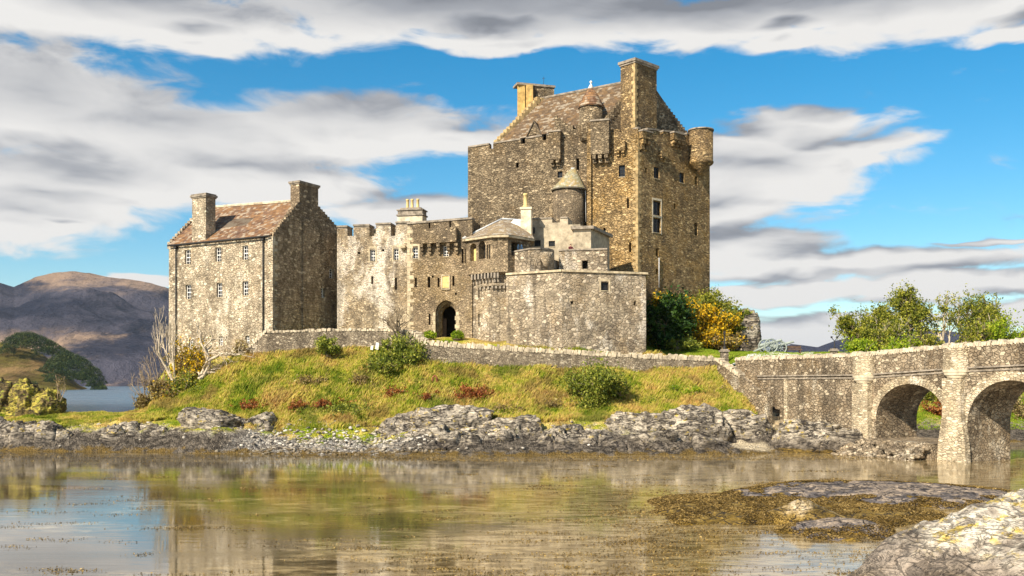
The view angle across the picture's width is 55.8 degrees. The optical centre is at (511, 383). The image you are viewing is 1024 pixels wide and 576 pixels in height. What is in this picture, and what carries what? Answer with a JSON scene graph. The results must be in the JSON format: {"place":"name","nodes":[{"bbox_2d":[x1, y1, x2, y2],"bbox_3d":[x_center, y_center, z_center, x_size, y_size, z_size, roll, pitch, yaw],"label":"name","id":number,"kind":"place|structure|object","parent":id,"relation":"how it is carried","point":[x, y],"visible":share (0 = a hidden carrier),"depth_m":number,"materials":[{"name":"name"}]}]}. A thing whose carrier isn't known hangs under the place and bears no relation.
{"place":"outdoors","nodes":[
{"label":"outdoors","id":0,"kind":"place"},
{"bbox_2d":[0,342,87,389],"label":"headland","id":1,"kind":"structure","parent":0,"point":[22,363],"depth_m":982.75,"materials":[{"name":"plant"}]},
{"bbox_2d":[0,330,73,361],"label":"wood","id":2,"kind":"object","parent":1,"relation":"on","point":[20,339],"visible":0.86,"depth_m":1002.89,"materials":[{"name":"green plant"}]},
{"bbox_2d":[9,351,107,389],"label":"wood","id":3,"kind":"object","parent":1,"relation":"on","point":[88,373],"visible":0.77,"depth_m":954.58,"materials":[{"name":"green plant"}]},
{"bbox_2d":[0,271,168,385],"bbox_3d":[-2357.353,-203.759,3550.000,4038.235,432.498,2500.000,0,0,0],"label":"mountain","id":4,"kind":"structure","parent":0,"point":[105,325],"depth_m":3001.90,"materials":[{"name":"stone"}]},
{"bbox_2d":[0,386,1023,575],"bbox_3d":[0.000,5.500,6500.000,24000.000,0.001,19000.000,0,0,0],"label":"water","id":5,"kind":"structure","parent":0,"point":[328,485],"depth_m":41.72,"materials":[{"name":"liquid"}]},
{"bbox_2d":[0,453,1014,575],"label":"seaweed","id":6,"kind":"object","parent":5,"relation":"on","point":[847,502],"visible":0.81,"depth_m":40.37,"materials":[{"name":"plant"}]},
{"bbox_2d":[670,511,739,524],"bbox_3d":[8.429,5.502,41.353,5.100,0.697,8.100,0,0,0],"label":"weedy rock","id":7,"kind":"object","parent":5,"relation":"in","point":[717,517],"visible":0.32,"depth_m":38.68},
{"bbox_2d":[650,496,942,526],"bbox_3d":[12.607,5.156,42.915,15.137,1.388,14.148,0,0,13],"label":"weedy rock","id":8,"kind":"object","parent":5,"relation":"in","point":[799,509],"visible":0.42,"depth_m":38.06,"materials":[{"name":"stone"}]},
{"bbox_2d":[779,517,891,541],"bbox_3d":[12.705,5.451,38.234,5.814,0.798,9.893,0,0,13],"label":"weedy rock","id":9,"kind":"object","parent":5,"relation":"in","point":[827,523],"visible":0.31,"depth_m":35.65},
{"bbox_2d":[726,480,1006,508],"bbox_3d":[18.942,5.457,50.103,18.960,0.785,15.720,0,0,0],"label":"weedy rock","id":10,"kind":"object","parent":5,"relation":"in","point":[889,492],"visible":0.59,"depth_m":46.82,"materials":[{"name":"stone"}]},
{"bbox_2d":[848,489,1023,575],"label":"lichen rock","id":11,"kind":"object","parent":5,"relation":"in","point":[986,538],"visible":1,"depth_m":25.16,"materials":[{"name":"stone"}]},
{"bbox_2d":[0,329,1023,455],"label":"terrain","id":12,"kind":"structure","parent":0,"point":[84,437],"depth_m":79.12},
{"bbox_2d":[0,377,13,413],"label":"mossy mound","id":13,"kind":"object","parent":12,"relation":"on","point":[6,386],"visible":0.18,"depth_m":88.25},
{"bbox_2d":[5,378,44,416],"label":"mossy mound","id":14,"kind":"object","parent":12,"relation":"on","point":[22,393],"visible":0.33,"depth_m":87.52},
{"bbox_2d":[0,416,73,450],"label":"rock ledge","id":15,"kind":"object","parent":12,"relation":"on","point":[34,432],"visible":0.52,"depth_m":80.49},
{"bbox_2d":[25,388,66,415],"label":"mossy mound","id":16,"kind":"object","parent":12,"relation":"on","point":[46,402],"visible":0.52,"depth_m":87.01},
{"bbox_2d":[54,374,66,401],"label":"sapling","id":17,"kind":"object","parent":16,"relation":"on","point":[58,385],"visible":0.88,"depth_m":88.67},
{"bbox_2d":[96,421,174,442],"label":"rock ledge","id":18,"kind":"object","parent":12,"relation":"on","point":[113,433],"visible":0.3,"depth_m":80.87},
{"bbox_2d":[132,393,148,408],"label":"bush","id":19,"kind":"object","parent":12,"relation":"on","point":[139,403],"visible":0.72,"depth_m":90.38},
{"bbox_2d":[127,347,179,402],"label":"dead tree","id":20,"kind":"object","parent":12,"relation":"on","point":[142,377],"visible":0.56,"depth_m":90.95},
{"bbox_2d":[140,370,183,401],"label":"bush","id":21,"kind":"object","parent":12,"relation":"on","point":[160,393],"visible":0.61,"depth_m":90.55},
{"bbox_2d":[151,305,185,380],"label":"dead tree","id":22,"kind":"object","parent":12,"relation":"on","point":[169,336],"visible":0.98,"depth_m":90.82,"materials":[{"name":"brown wood"}]},
{"bbox_2d":[162,367,200,396],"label":"bush","id":23,"kind":"object","parent":12,"relation":"on","point":[187,380],"visible":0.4,"depth_m":90.17,"materials":[{"name":"green plant"}]},
{"bbox_2d":[160,334,218,383],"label":"bush","id":24,"kind":"object","parent":12,"relation":"on","point":[196,359],"visible":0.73,"depth_m":92.20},
{"bbox_2d":[177,407,247,428],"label":"shore rock","id":25,"kind":"object","parent":12,"relation":"on","point":[196,418],"visible":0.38,"depth_m":81.39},
{"bbox_2d":[191,334,237,375],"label":"dead tree","id":26,"kind":"object","parent":12,"relation":"on","point":[218,365],"visible":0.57,"depth_m":91.66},
{"bbox_2d":[176,303,253,380],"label":"dead tree","id":27,"kind":"object","parent":12,"relation":"on","point":[203,373],"visible":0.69,"depth_m":91.76,"materials":[{"name":"brown wood"}]},
{"bbox_2d":[224,336,255,358],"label":"bush","id":28,"kind":"object","parent":12,"relation":"on","point":[245,345],"visible":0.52,"depth_m":93.53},
{"bbox_2d":[227,397,270,410],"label":"bracken","id":29,"kind":"object","parent":12,"relation":"on","point":[244,405],"visible":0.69,"depth_m":85.70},
{"bbox_2d":[167,180,336,364],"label":"stone house","id":30,"kind":"structure","parent":12,"relation":"on","point":[248,272],"depth_m":99.04,"materials":[{"name":"grey stone"}]},
{"bbox_2d":[241,411,277,431],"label":"shore rock","id":31,"kind":"object","parent":12,"relation":"on","point":[265,420],"visible":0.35,"depth_m":82.32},
{"bbox_2d":[279,397,314,411],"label":"bracken","id":32,"kind":"object","parent":12,"relation":"on","point":[297,404],"visible":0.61,"depth_m":85.27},
{"bbox_2d":[292,373,333,387],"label":"tussock","id":33,"kind":"object","parent":12,"relation":"on","point":[305,379],"visible":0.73,"depth_m":88.15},
{"bbox_2d":[313,334,340,356],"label":"bush","id":34,"kind":"object","parent":12,"relation":"on","point":[326,346],"visible":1,"depth_m":90.83,"materials":[{"name":"green plant"}]},
{"bbox_2d":[242,328,422,353],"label":"retaining wall","id":35,"kind":"structure","parent":12,"relation":"on","point":[276,340],"depth_m":92.89,"materials":[{"name":"stone"}]},
{"bbox_2d":[313,397,356,408],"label":"bracken","id":36,"kind":"object","parent":12,"relation":"on","point":[322,403],"visible":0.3,"depth_m":85.40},
{"bbox_2d":[305,396,376,414],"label":"bush","id":37,"kind":"object","parent":12,"relation":"on","point":[340,408],"visible":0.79,"depth_m":84.39,"materials":[{"name":"green plant"}]},
{"bbox_2d":[345,372,375,385],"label":"tussock","id":38,"kind":"object","parent":12,"relation":"on","point":[362,380],"visible":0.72,"depth_m":87.77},
{"bbox_2d":[336,221,409,329],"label":"curtain wall","id":39,"kind":"structure","parent":12,"relation":"on","point":[371,268],"depth_m":100.31,"materials":[{"name":"stone"}]},
{"bbox_2d":[368,246,376,262],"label":"window","id":40,"kind":"structure","parent":39,"relation":"in","point":[373,252],"depth_m":100.29,"materials":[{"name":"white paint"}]},
{"bbox_2d":[392,245,399,261],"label":"window","id":41,"kind":"structure","parent":39,"relation":"in","point":[396,251],"depth_m":100.00,"materials":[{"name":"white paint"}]},
{"bbox_2d":[0,344,757,431],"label":"grass","id":42,"kind":"structure","parent":12,"relation":"on","point":[532,392],"depth_m":87.30,"materials":[{"name":"plant"}]},
{"bbox_2d":[372,293,423,341],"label":"bare tree","id":43,"kind":"object","parent":42,"relation":"on","point":[397,328],"visible":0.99,"depth_m":91.25,"materials":[{"name":"grey plant"}]},
{"bbox_2d":[359,350,403,377],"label":"bush","id":44,"kind":"object","parent":12,"relation":"on","point":[383,361],"visible":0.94,"depth_m":88.54,"materials":[{"name":"green plant"}]},
{"bbox_2d":[376,382,407,403],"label":"bracken","id":45,"kind":"object","parent":12,"relation":"on","point":[390,390],"visible":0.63,"depth_m":86.39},
{"bbox_2d":[362,331,432,372],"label":"bush","id":46,"kind":"object","parent":12,"relation":"on","point":[410,352],"visible":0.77,"depth_m":89.74,"materials":[{"name":"green plant"}]},
{"bbox_2d":[374,199,427,235],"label":"range","id":47,"kind":"structure","parent":12,"relation":"on","point":[414,214],"depth_m":107.96,"materials":[{"name":"stone"}]},
{"bbox_2d":[58,419,773,454],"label":"shore pebbles","id":48,"kind":"object","parent":12,"relation":"on","point":[315,449],"visible":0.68,"depth_m":77.82,"materials":[{"name":"stone"}]},
{"bbox_2d":[395,422,447,437],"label":"shore rock","id":49,"kind":"object","parent":12,"relation":"on","point":[438,429],"visible":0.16,"depth_m":78.69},
{"bbox_2d":[375,404,493,436],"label":"shore rock","id":50,"kind":"object","parent":12,"relation":"on","point":[458,417],"visible":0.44,"depth_m":80.48,"materials":[{"name":"stone"}]},
{"bbox_2d":[407,217,479,337],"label":"gatehouse","id":51,"kind":"object","parent":12,"relation":"on","point":[440,288],"visible":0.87,"depth_m":98.46,"materials":[{"name":"stone"}]},
{"bbox_2d":[411,244,419,259],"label":"window","id":52,"kind":"structure","parent":51,"relation":"in","point":[416,250],"depth_m":98.91,"materials":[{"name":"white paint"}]},
{"bbox_2d":[450,330,464,340],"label":"planted tub","id":53,"kind":"object","parent":12,"relation":"on","point":[457,335],"visible":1,"depth_m":96.05,"materials":[{"name":"green wood"}]},
{"bbox_2d":[448,382,493,399],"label":"bracken","id":54,"kind":"object","parent":12,"relation":"on","point":[466,390],"visible":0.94,"depth_m":85.97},
{"bbox_2d":[423,424,530,450],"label":"rock ledge","id":55,"kind":"object","parent":12,"relation":"on","point":[502,434],"visible":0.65,"depth_m":76.31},
{"bbox_2d":[462,218,533,341],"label":"gate tower","id":56,"kind":"structure","parent":12,"relation":"on","point":[490,260],"depth_m":96.30,"materials":[{"name":"stone"}]},
{"bbox_2d":[511,193,532,238],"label":"chimney stack","id":57,"kind":"object","parent":56,"relation":"on","point":[525,222],"visible":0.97,"depth_m":98.58,"materials":[{"name":"paint"}]},
{"bbox_2d":[484,400,525,414],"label":"bush","id":58,"kind":"object","parent":12,"relation":"on","point":[501,407],"visible":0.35,"depth_m":83.95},
{"bbox_2d":[481,414,543,434],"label":"shore rock","id":59,"kind":"object","parent":12,"relation":"on","point":[527,424],"visible":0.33,"depth_m":79.39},
{"bbox_2d":[539,394,579,408],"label":"tussock","id":60,"kind":"object","parent":12,"relation":"on","point":[553,404],"visible":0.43,"depth_m":84.80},
{"bbox_2d":[414,332,718,371],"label":"approach wall","id":61,"kind":"structure","parent":12,"relation":"on","point":[479,353],"depth_m":90.39,"materials":[{"name":"stone"}]},
{"bbox_2d":[506,269,647,353],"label":"bastion","id":62,"kind":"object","parent":12,"relation":"on","point":[595,310],"visible":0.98,"depth_m":93.23,"materials":[{"name":"stone"}]},
{"bbox_2d":[511,248,553,271],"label":"terrace wall","id":63,"kind":"structure","parent":62,"relation":"on","point":[533,259],"depth_m":95.01,"materials":[{"name":"stone"}]},
{"bbox_2d":[531,217,581,260],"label":"cream building","id":64,"kind":"structure","parent":62,"relation":"on","point":[551,233],"depth_m":99.85,"materials":[{"name":"paint"}]},
{"bbox_2d":[558,248,607,270],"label":"terrace wall","id":65,"kind":"structure","parent":62,"relation":"on","point":[596,259],"depth_m":97.51,"materials":[{"name":"stone"}]},
{"bbox_2d":[571,225,612,270],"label":"stair porch","id":66,"kind":"object","parent":62,"relation":"on","point":[588,237],"visible":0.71,"depth_m":98.56,"materials":[{"name":"paint"}]},
{"bbox_2d":[599,279,609,291],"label":"window","id":67,"kind":"structure","parent":62,"relation":"in","point":[603,286],"depth_m":93.19,"materials":[{"name":"beige stone"}]},
{"bbox_2d":[532,424,632,453],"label":"rock ledge","id":68,"kind":"object","parent":12,"relation":"on","point":[566,437],"visible":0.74,"depth_m":76.26,"materials":[{"name":"stone"}]},
{"bbox_2d":[468,57,713,333],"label":"keep","id":69,"kind":"structure","parent":12,"relation":"on","point":[627,161],"depth_m":110.06,"materials":[{"name":"stone"}]},
{"bbox_2d":[652,197,661,216],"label":"window","id":70,"kind":"structure","parent":69,"relation":"in","point":[655,205],"depth_m":108.71,"materials":[{"name":"grey stone"}]},
{"bbox_2d":[652,215,661,234],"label":"window","id":71,"kind":"structure","parent":69,"relation":"in","point":[655,222],"depth_m":108.71,"materials":[{"name":"grey stone"}]},
{"bbox_2d":[552,352,634,408],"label":"bush","id":72,"kind":"object","parent":12,"relation":"on","point":[593,386],"visible":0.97,"depth_m":84.27,"materials":[{"name":"green plant"}]},
{"bbox_2d":[607,380,631,399],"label":"bush","id":73,"kind":"object","parent":12,"relation":"on","point":[620,395],"visible":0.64,"depth_m":85.53,"materials":[{"name":"green plant"}]},
{"bbox_2d":[604,411,668,431],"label":"shore rock","id":74,"kind":"object","parent":12,"relation":"on","point":[621,420],"visible":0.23,"depth_m":80.25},
{"bbox_2d":[628,429,678,448],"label":"shore rock","id":75,"kind":"object","parent":12,"relation":"on","point":[649,440],"visible":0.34,"depth_m":76.34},
{"bbox_2d":[651,433,692,451],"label":"rock ledge","id":76,"kind":"object","parent":12,"relation":"on","point":[662,446],"visible":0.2,"depth_m":76.21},
{"bbox_2d":[646,283,699,350],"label":"bush","id":77,"kind":"object","parent":12,"relation":"on","point":[670,314],"visible":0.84,"depth_m":102.51,"materials":[{"name":"green plant"}]},
{"bbox_2d":[664,334,703,351],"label":"bush","id":78,"kind":"object","parent":12,"relation":"on","point":[688,343],"visible":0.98,"depth_m":101.01,"materials":[{"name":"green plant"}]},
{"bbox_2d":[667,383,705,395],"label":"tussock","id":79,"kind":"object","parent":12,"relation":"on","point":[693,389],"visible":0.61,"depth_m":87.11,"materials":[{"name":"green plant"}]},
{"bbox_2d":[661,403,735,442],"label":"shore rock","id":80,"kind":"object","parent":12,"relation":"on","point":[705,419],"visible":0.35,"depth_m":79.72,"materials":[{"name":"stone"}]},
{"bbox_2d":[684,296,715,334],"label":"bush","id":81,"kind":"object","parent":12,"relation":"on","point":[703,313],"visible":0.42,"depth_m":106.87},
{"bbox_2d":[683,321,730,348],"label":"bush","id":82,"kind":"object","parent":12,"relation":"on","point":[704,337],"visible":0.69,"depth_m":105.33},
{"bbox_2d":[689,432,733,448],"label":"shore rock","id":83,"kind":"object","parent":12,"relation":"on","point":[697,440],"visible":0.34,"depth_m":76.34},
{"bbox_2d":[710,330,748,351],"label":"bush","id":84,"kind":"object","parent":12,"relation":"on","point":[732,343],"visible":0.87,"depth_m":104.75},
{"bbox_2d":[722,409,775,434],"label":"shore rock","id":85,"kind":"object","parent":12,"relation":"on","point":[730,416],"visible":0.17,"depth_m":81.67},
{"bbox_2d":[717,358,782,428],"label":"stone wall","id":86,"kind":"structure","parent":12,"relation":"on","point":[760,401],"depth_m":86.93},
{"bbox_2d":[730,413,769,442],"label":"shore rock","id":87,"kind":"object","parent":12,"relation":"on","point":[751,429],"visible":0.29,"depth_m":80.85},
{"bbox_2d":[739,308,761,350],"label":"crag","id":88,"kind":"structure","parent":12,"relation":"on","point":[751,324],"depth_m":108.16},
{"bbox_2d":[753,338,781,352],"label":"field gun","id":89,"kind":"object","parent":12,"relation":"on","point":[766,344],"visible":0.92,"depth_m":102.64,"materials":[{"name":"white paint"}]},
{"bbox_2d":[771,341,793,351],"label":"field gun","id":90,"kind":"object","parent":12,"relation":"on","point":[781,344],"visible":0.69,"depth_m":103.90,"materials":[{"name":"green paint"}]},
{"bbox_2d":[770,419,841,452],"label":"shore rock","id":91,"kind":"object","parent":12,"relation":"on","point":[796,436],"visible":0.42,"depth_m":77.28,"materials":[{"name":"stone"}]},
{"bbox_2d":[646,328,1023,429],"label":"grass","id":92,"kind":"structure","parent":12,"relation":"on","point":[734,354],"depth_m":99.84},
{"bbox_2d":[820,428,863,453],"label":"shore rock","id":93,"kind":"object","parent":12,"relation":"on","point":[835,439],"visible":0.27,"depth_m":76.36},
{"bbox_2d":[828,304,878,343],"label":"tree","id":94,"kind":"object","parent":12,"relation":"on","point":[847,323],"visible":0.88,"depth_m":110.56,"materials":[{"name":"green plant"}]},
{"bbox_2d":[840,334,877,352],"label":"bush","id":95,"kind":"object","parent":12,"relation":"on","point":[866,344],"visible":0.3,"depth_m":105.14,"materials":[{"name":"green plant"}]},
{"bbox_2d":[829,298,905,349],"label":"tree","id":96,"kind":"object","parent":12,"relation":"on","point":[882,308],"visible":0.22,"depth_m":113.42,"materials":[{"name":"green plant"}]},
{"bbox_2d":[735,337,1023,461],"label":"stone bridge","id":97,"kind":"structure","parent":12,"relation":"on","point":[976,388],"depth_m":74.20,"materials":[{"name":"stone"}]},
{"bbox_2d":[831,437,929,460],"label":"bridge rubble","id":98,"kind":"object","parent":12,"relation":"on","point":[902,451],"visible":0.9,"depth_m":72.58,"materials":[{"name":"stone"}]},
{"bbox_2d":[880,331,921,349],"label":"bush","id":99,"kind":"object","parent":12,"relation":"on","point":[898,345],"visible":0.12,"depth_m":104.51,"materials":[{"name":"green plant"}]},
{"bbox_2d":[866,310,939,349],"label":"thicket","id":100,"kind":"object","parent":12,"relation":"on","point":[893,329],"visible":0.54,"depth_m":108.92,"materials":[{"name":"green plant"}]},
{"bbox_2d":[878,278,933,346],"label":"tree","id":101,"kind":"object","parent":12,"relation":"on","point":[902,301],"visible":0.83,"depth_m":112.47,"materials":[{"name":"green plant"}]},
{"bbox_2d":[908,317,944,346],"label":"bush","id":102,"kind":"object","parent":12,"relation":"on","point":[926,341],"visible":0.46,"depth_m":107.53,"materials":[{"name":"green plant"}]},
{"bbox_2d":[919,399,941,416],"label":"bush","id":103,"kind":"object","parent":12,"relation":"on","point":[938,410],"visible":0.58,"depth_m":97.92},
{"bbox_2d":[916,291,967,342],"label":"tree","id":104,"kind":"object","parent":12,"relation":"on","point":[943,309],"visible":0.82,"depth_m":111.54,"materials":[{"name":"green plant"}]},
{"bbox_2d":[952,315,996,342],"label":"bush","id":105,"kind":"object","parent":12,"relation":"on","point":[975,333],"visible":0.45,"depth_m":107.41,"materials":[{"name":"green plant"}]},
{"bbox_2d":[946,283,1009,336],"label":"tree","id":106,"kind":"object","parent":12,"relation":"on","point":[978,311],"visible":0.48,"depth_m":112.19,"materials":[{"name":"green plant"}]},
{"bbox_2d":[956,305,1013,342],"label":"thicket","id":107,"kind":"object","parent":12,"relation":"on","point":[990,321],"visible":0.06,"depth_m":110.11,"materials":[{"name":"green plant"}]},
{"bbox_2d":[968,291,1005,320],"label":"tree","id":108,"kind":"object","parent":12,"relation":"on","point":[983,302],"visible":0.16,"depth_m":115.30,"materials":[{"name":"green plant"}]},
{"bbox_2d":[967,308,1023,340],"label":"bush","id":109,"kind":"object","parent":12,"relation":"on","point":[1005,332],"visible":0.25,"depth_m":108.97,"materials":[{"name":"green plant"}]},
{"bbox_2d":[1011,393,1023,418],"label":"bush","id":110,"kind":"object","parent":12,"relation":"on","point":[1018,410],"visible":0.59,"depth_m":98.12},
{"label":"crag","id":111,"kind":"object","parent":12,"relation":"on","visible":0},
{"bbox_2d":[684,284,742,312],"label":"bush","id":112,"kind":"object","parent":111,"relation":"on","point":[711,299],"visible":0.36,"depth_m":111.11,"materials":[{"name":"green plant"}]},
{"bbox_2d":[701,303,742,333],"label":"bush","id":113,"kind":"object","parent":111,"relation":"on","point":[725,323],"visible":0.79,"depth_m":106.80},
{"bbox_2d":[725,305,752,335],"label":"bush","id":114,"kind":"object","parent":111,"relation":"on","point":[735,311],"visible":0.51,"depth_m":108.60,"materials":[{"name":"green plant"}]},
{"bbox_2d":[0,0,1023,346],"label":"sky","id":115,"kind":"structure","parent":0,"point":[861,148],"materials":[{"name":"blue"}]},
{"bbox_2d":[774,330,960,352],"bbox_3d":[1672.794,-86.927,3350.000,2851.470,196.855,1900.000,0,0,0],"label":"hills","id":116,"kind":"structure","parent":0,"point":[825,347],"depth_m":3235.88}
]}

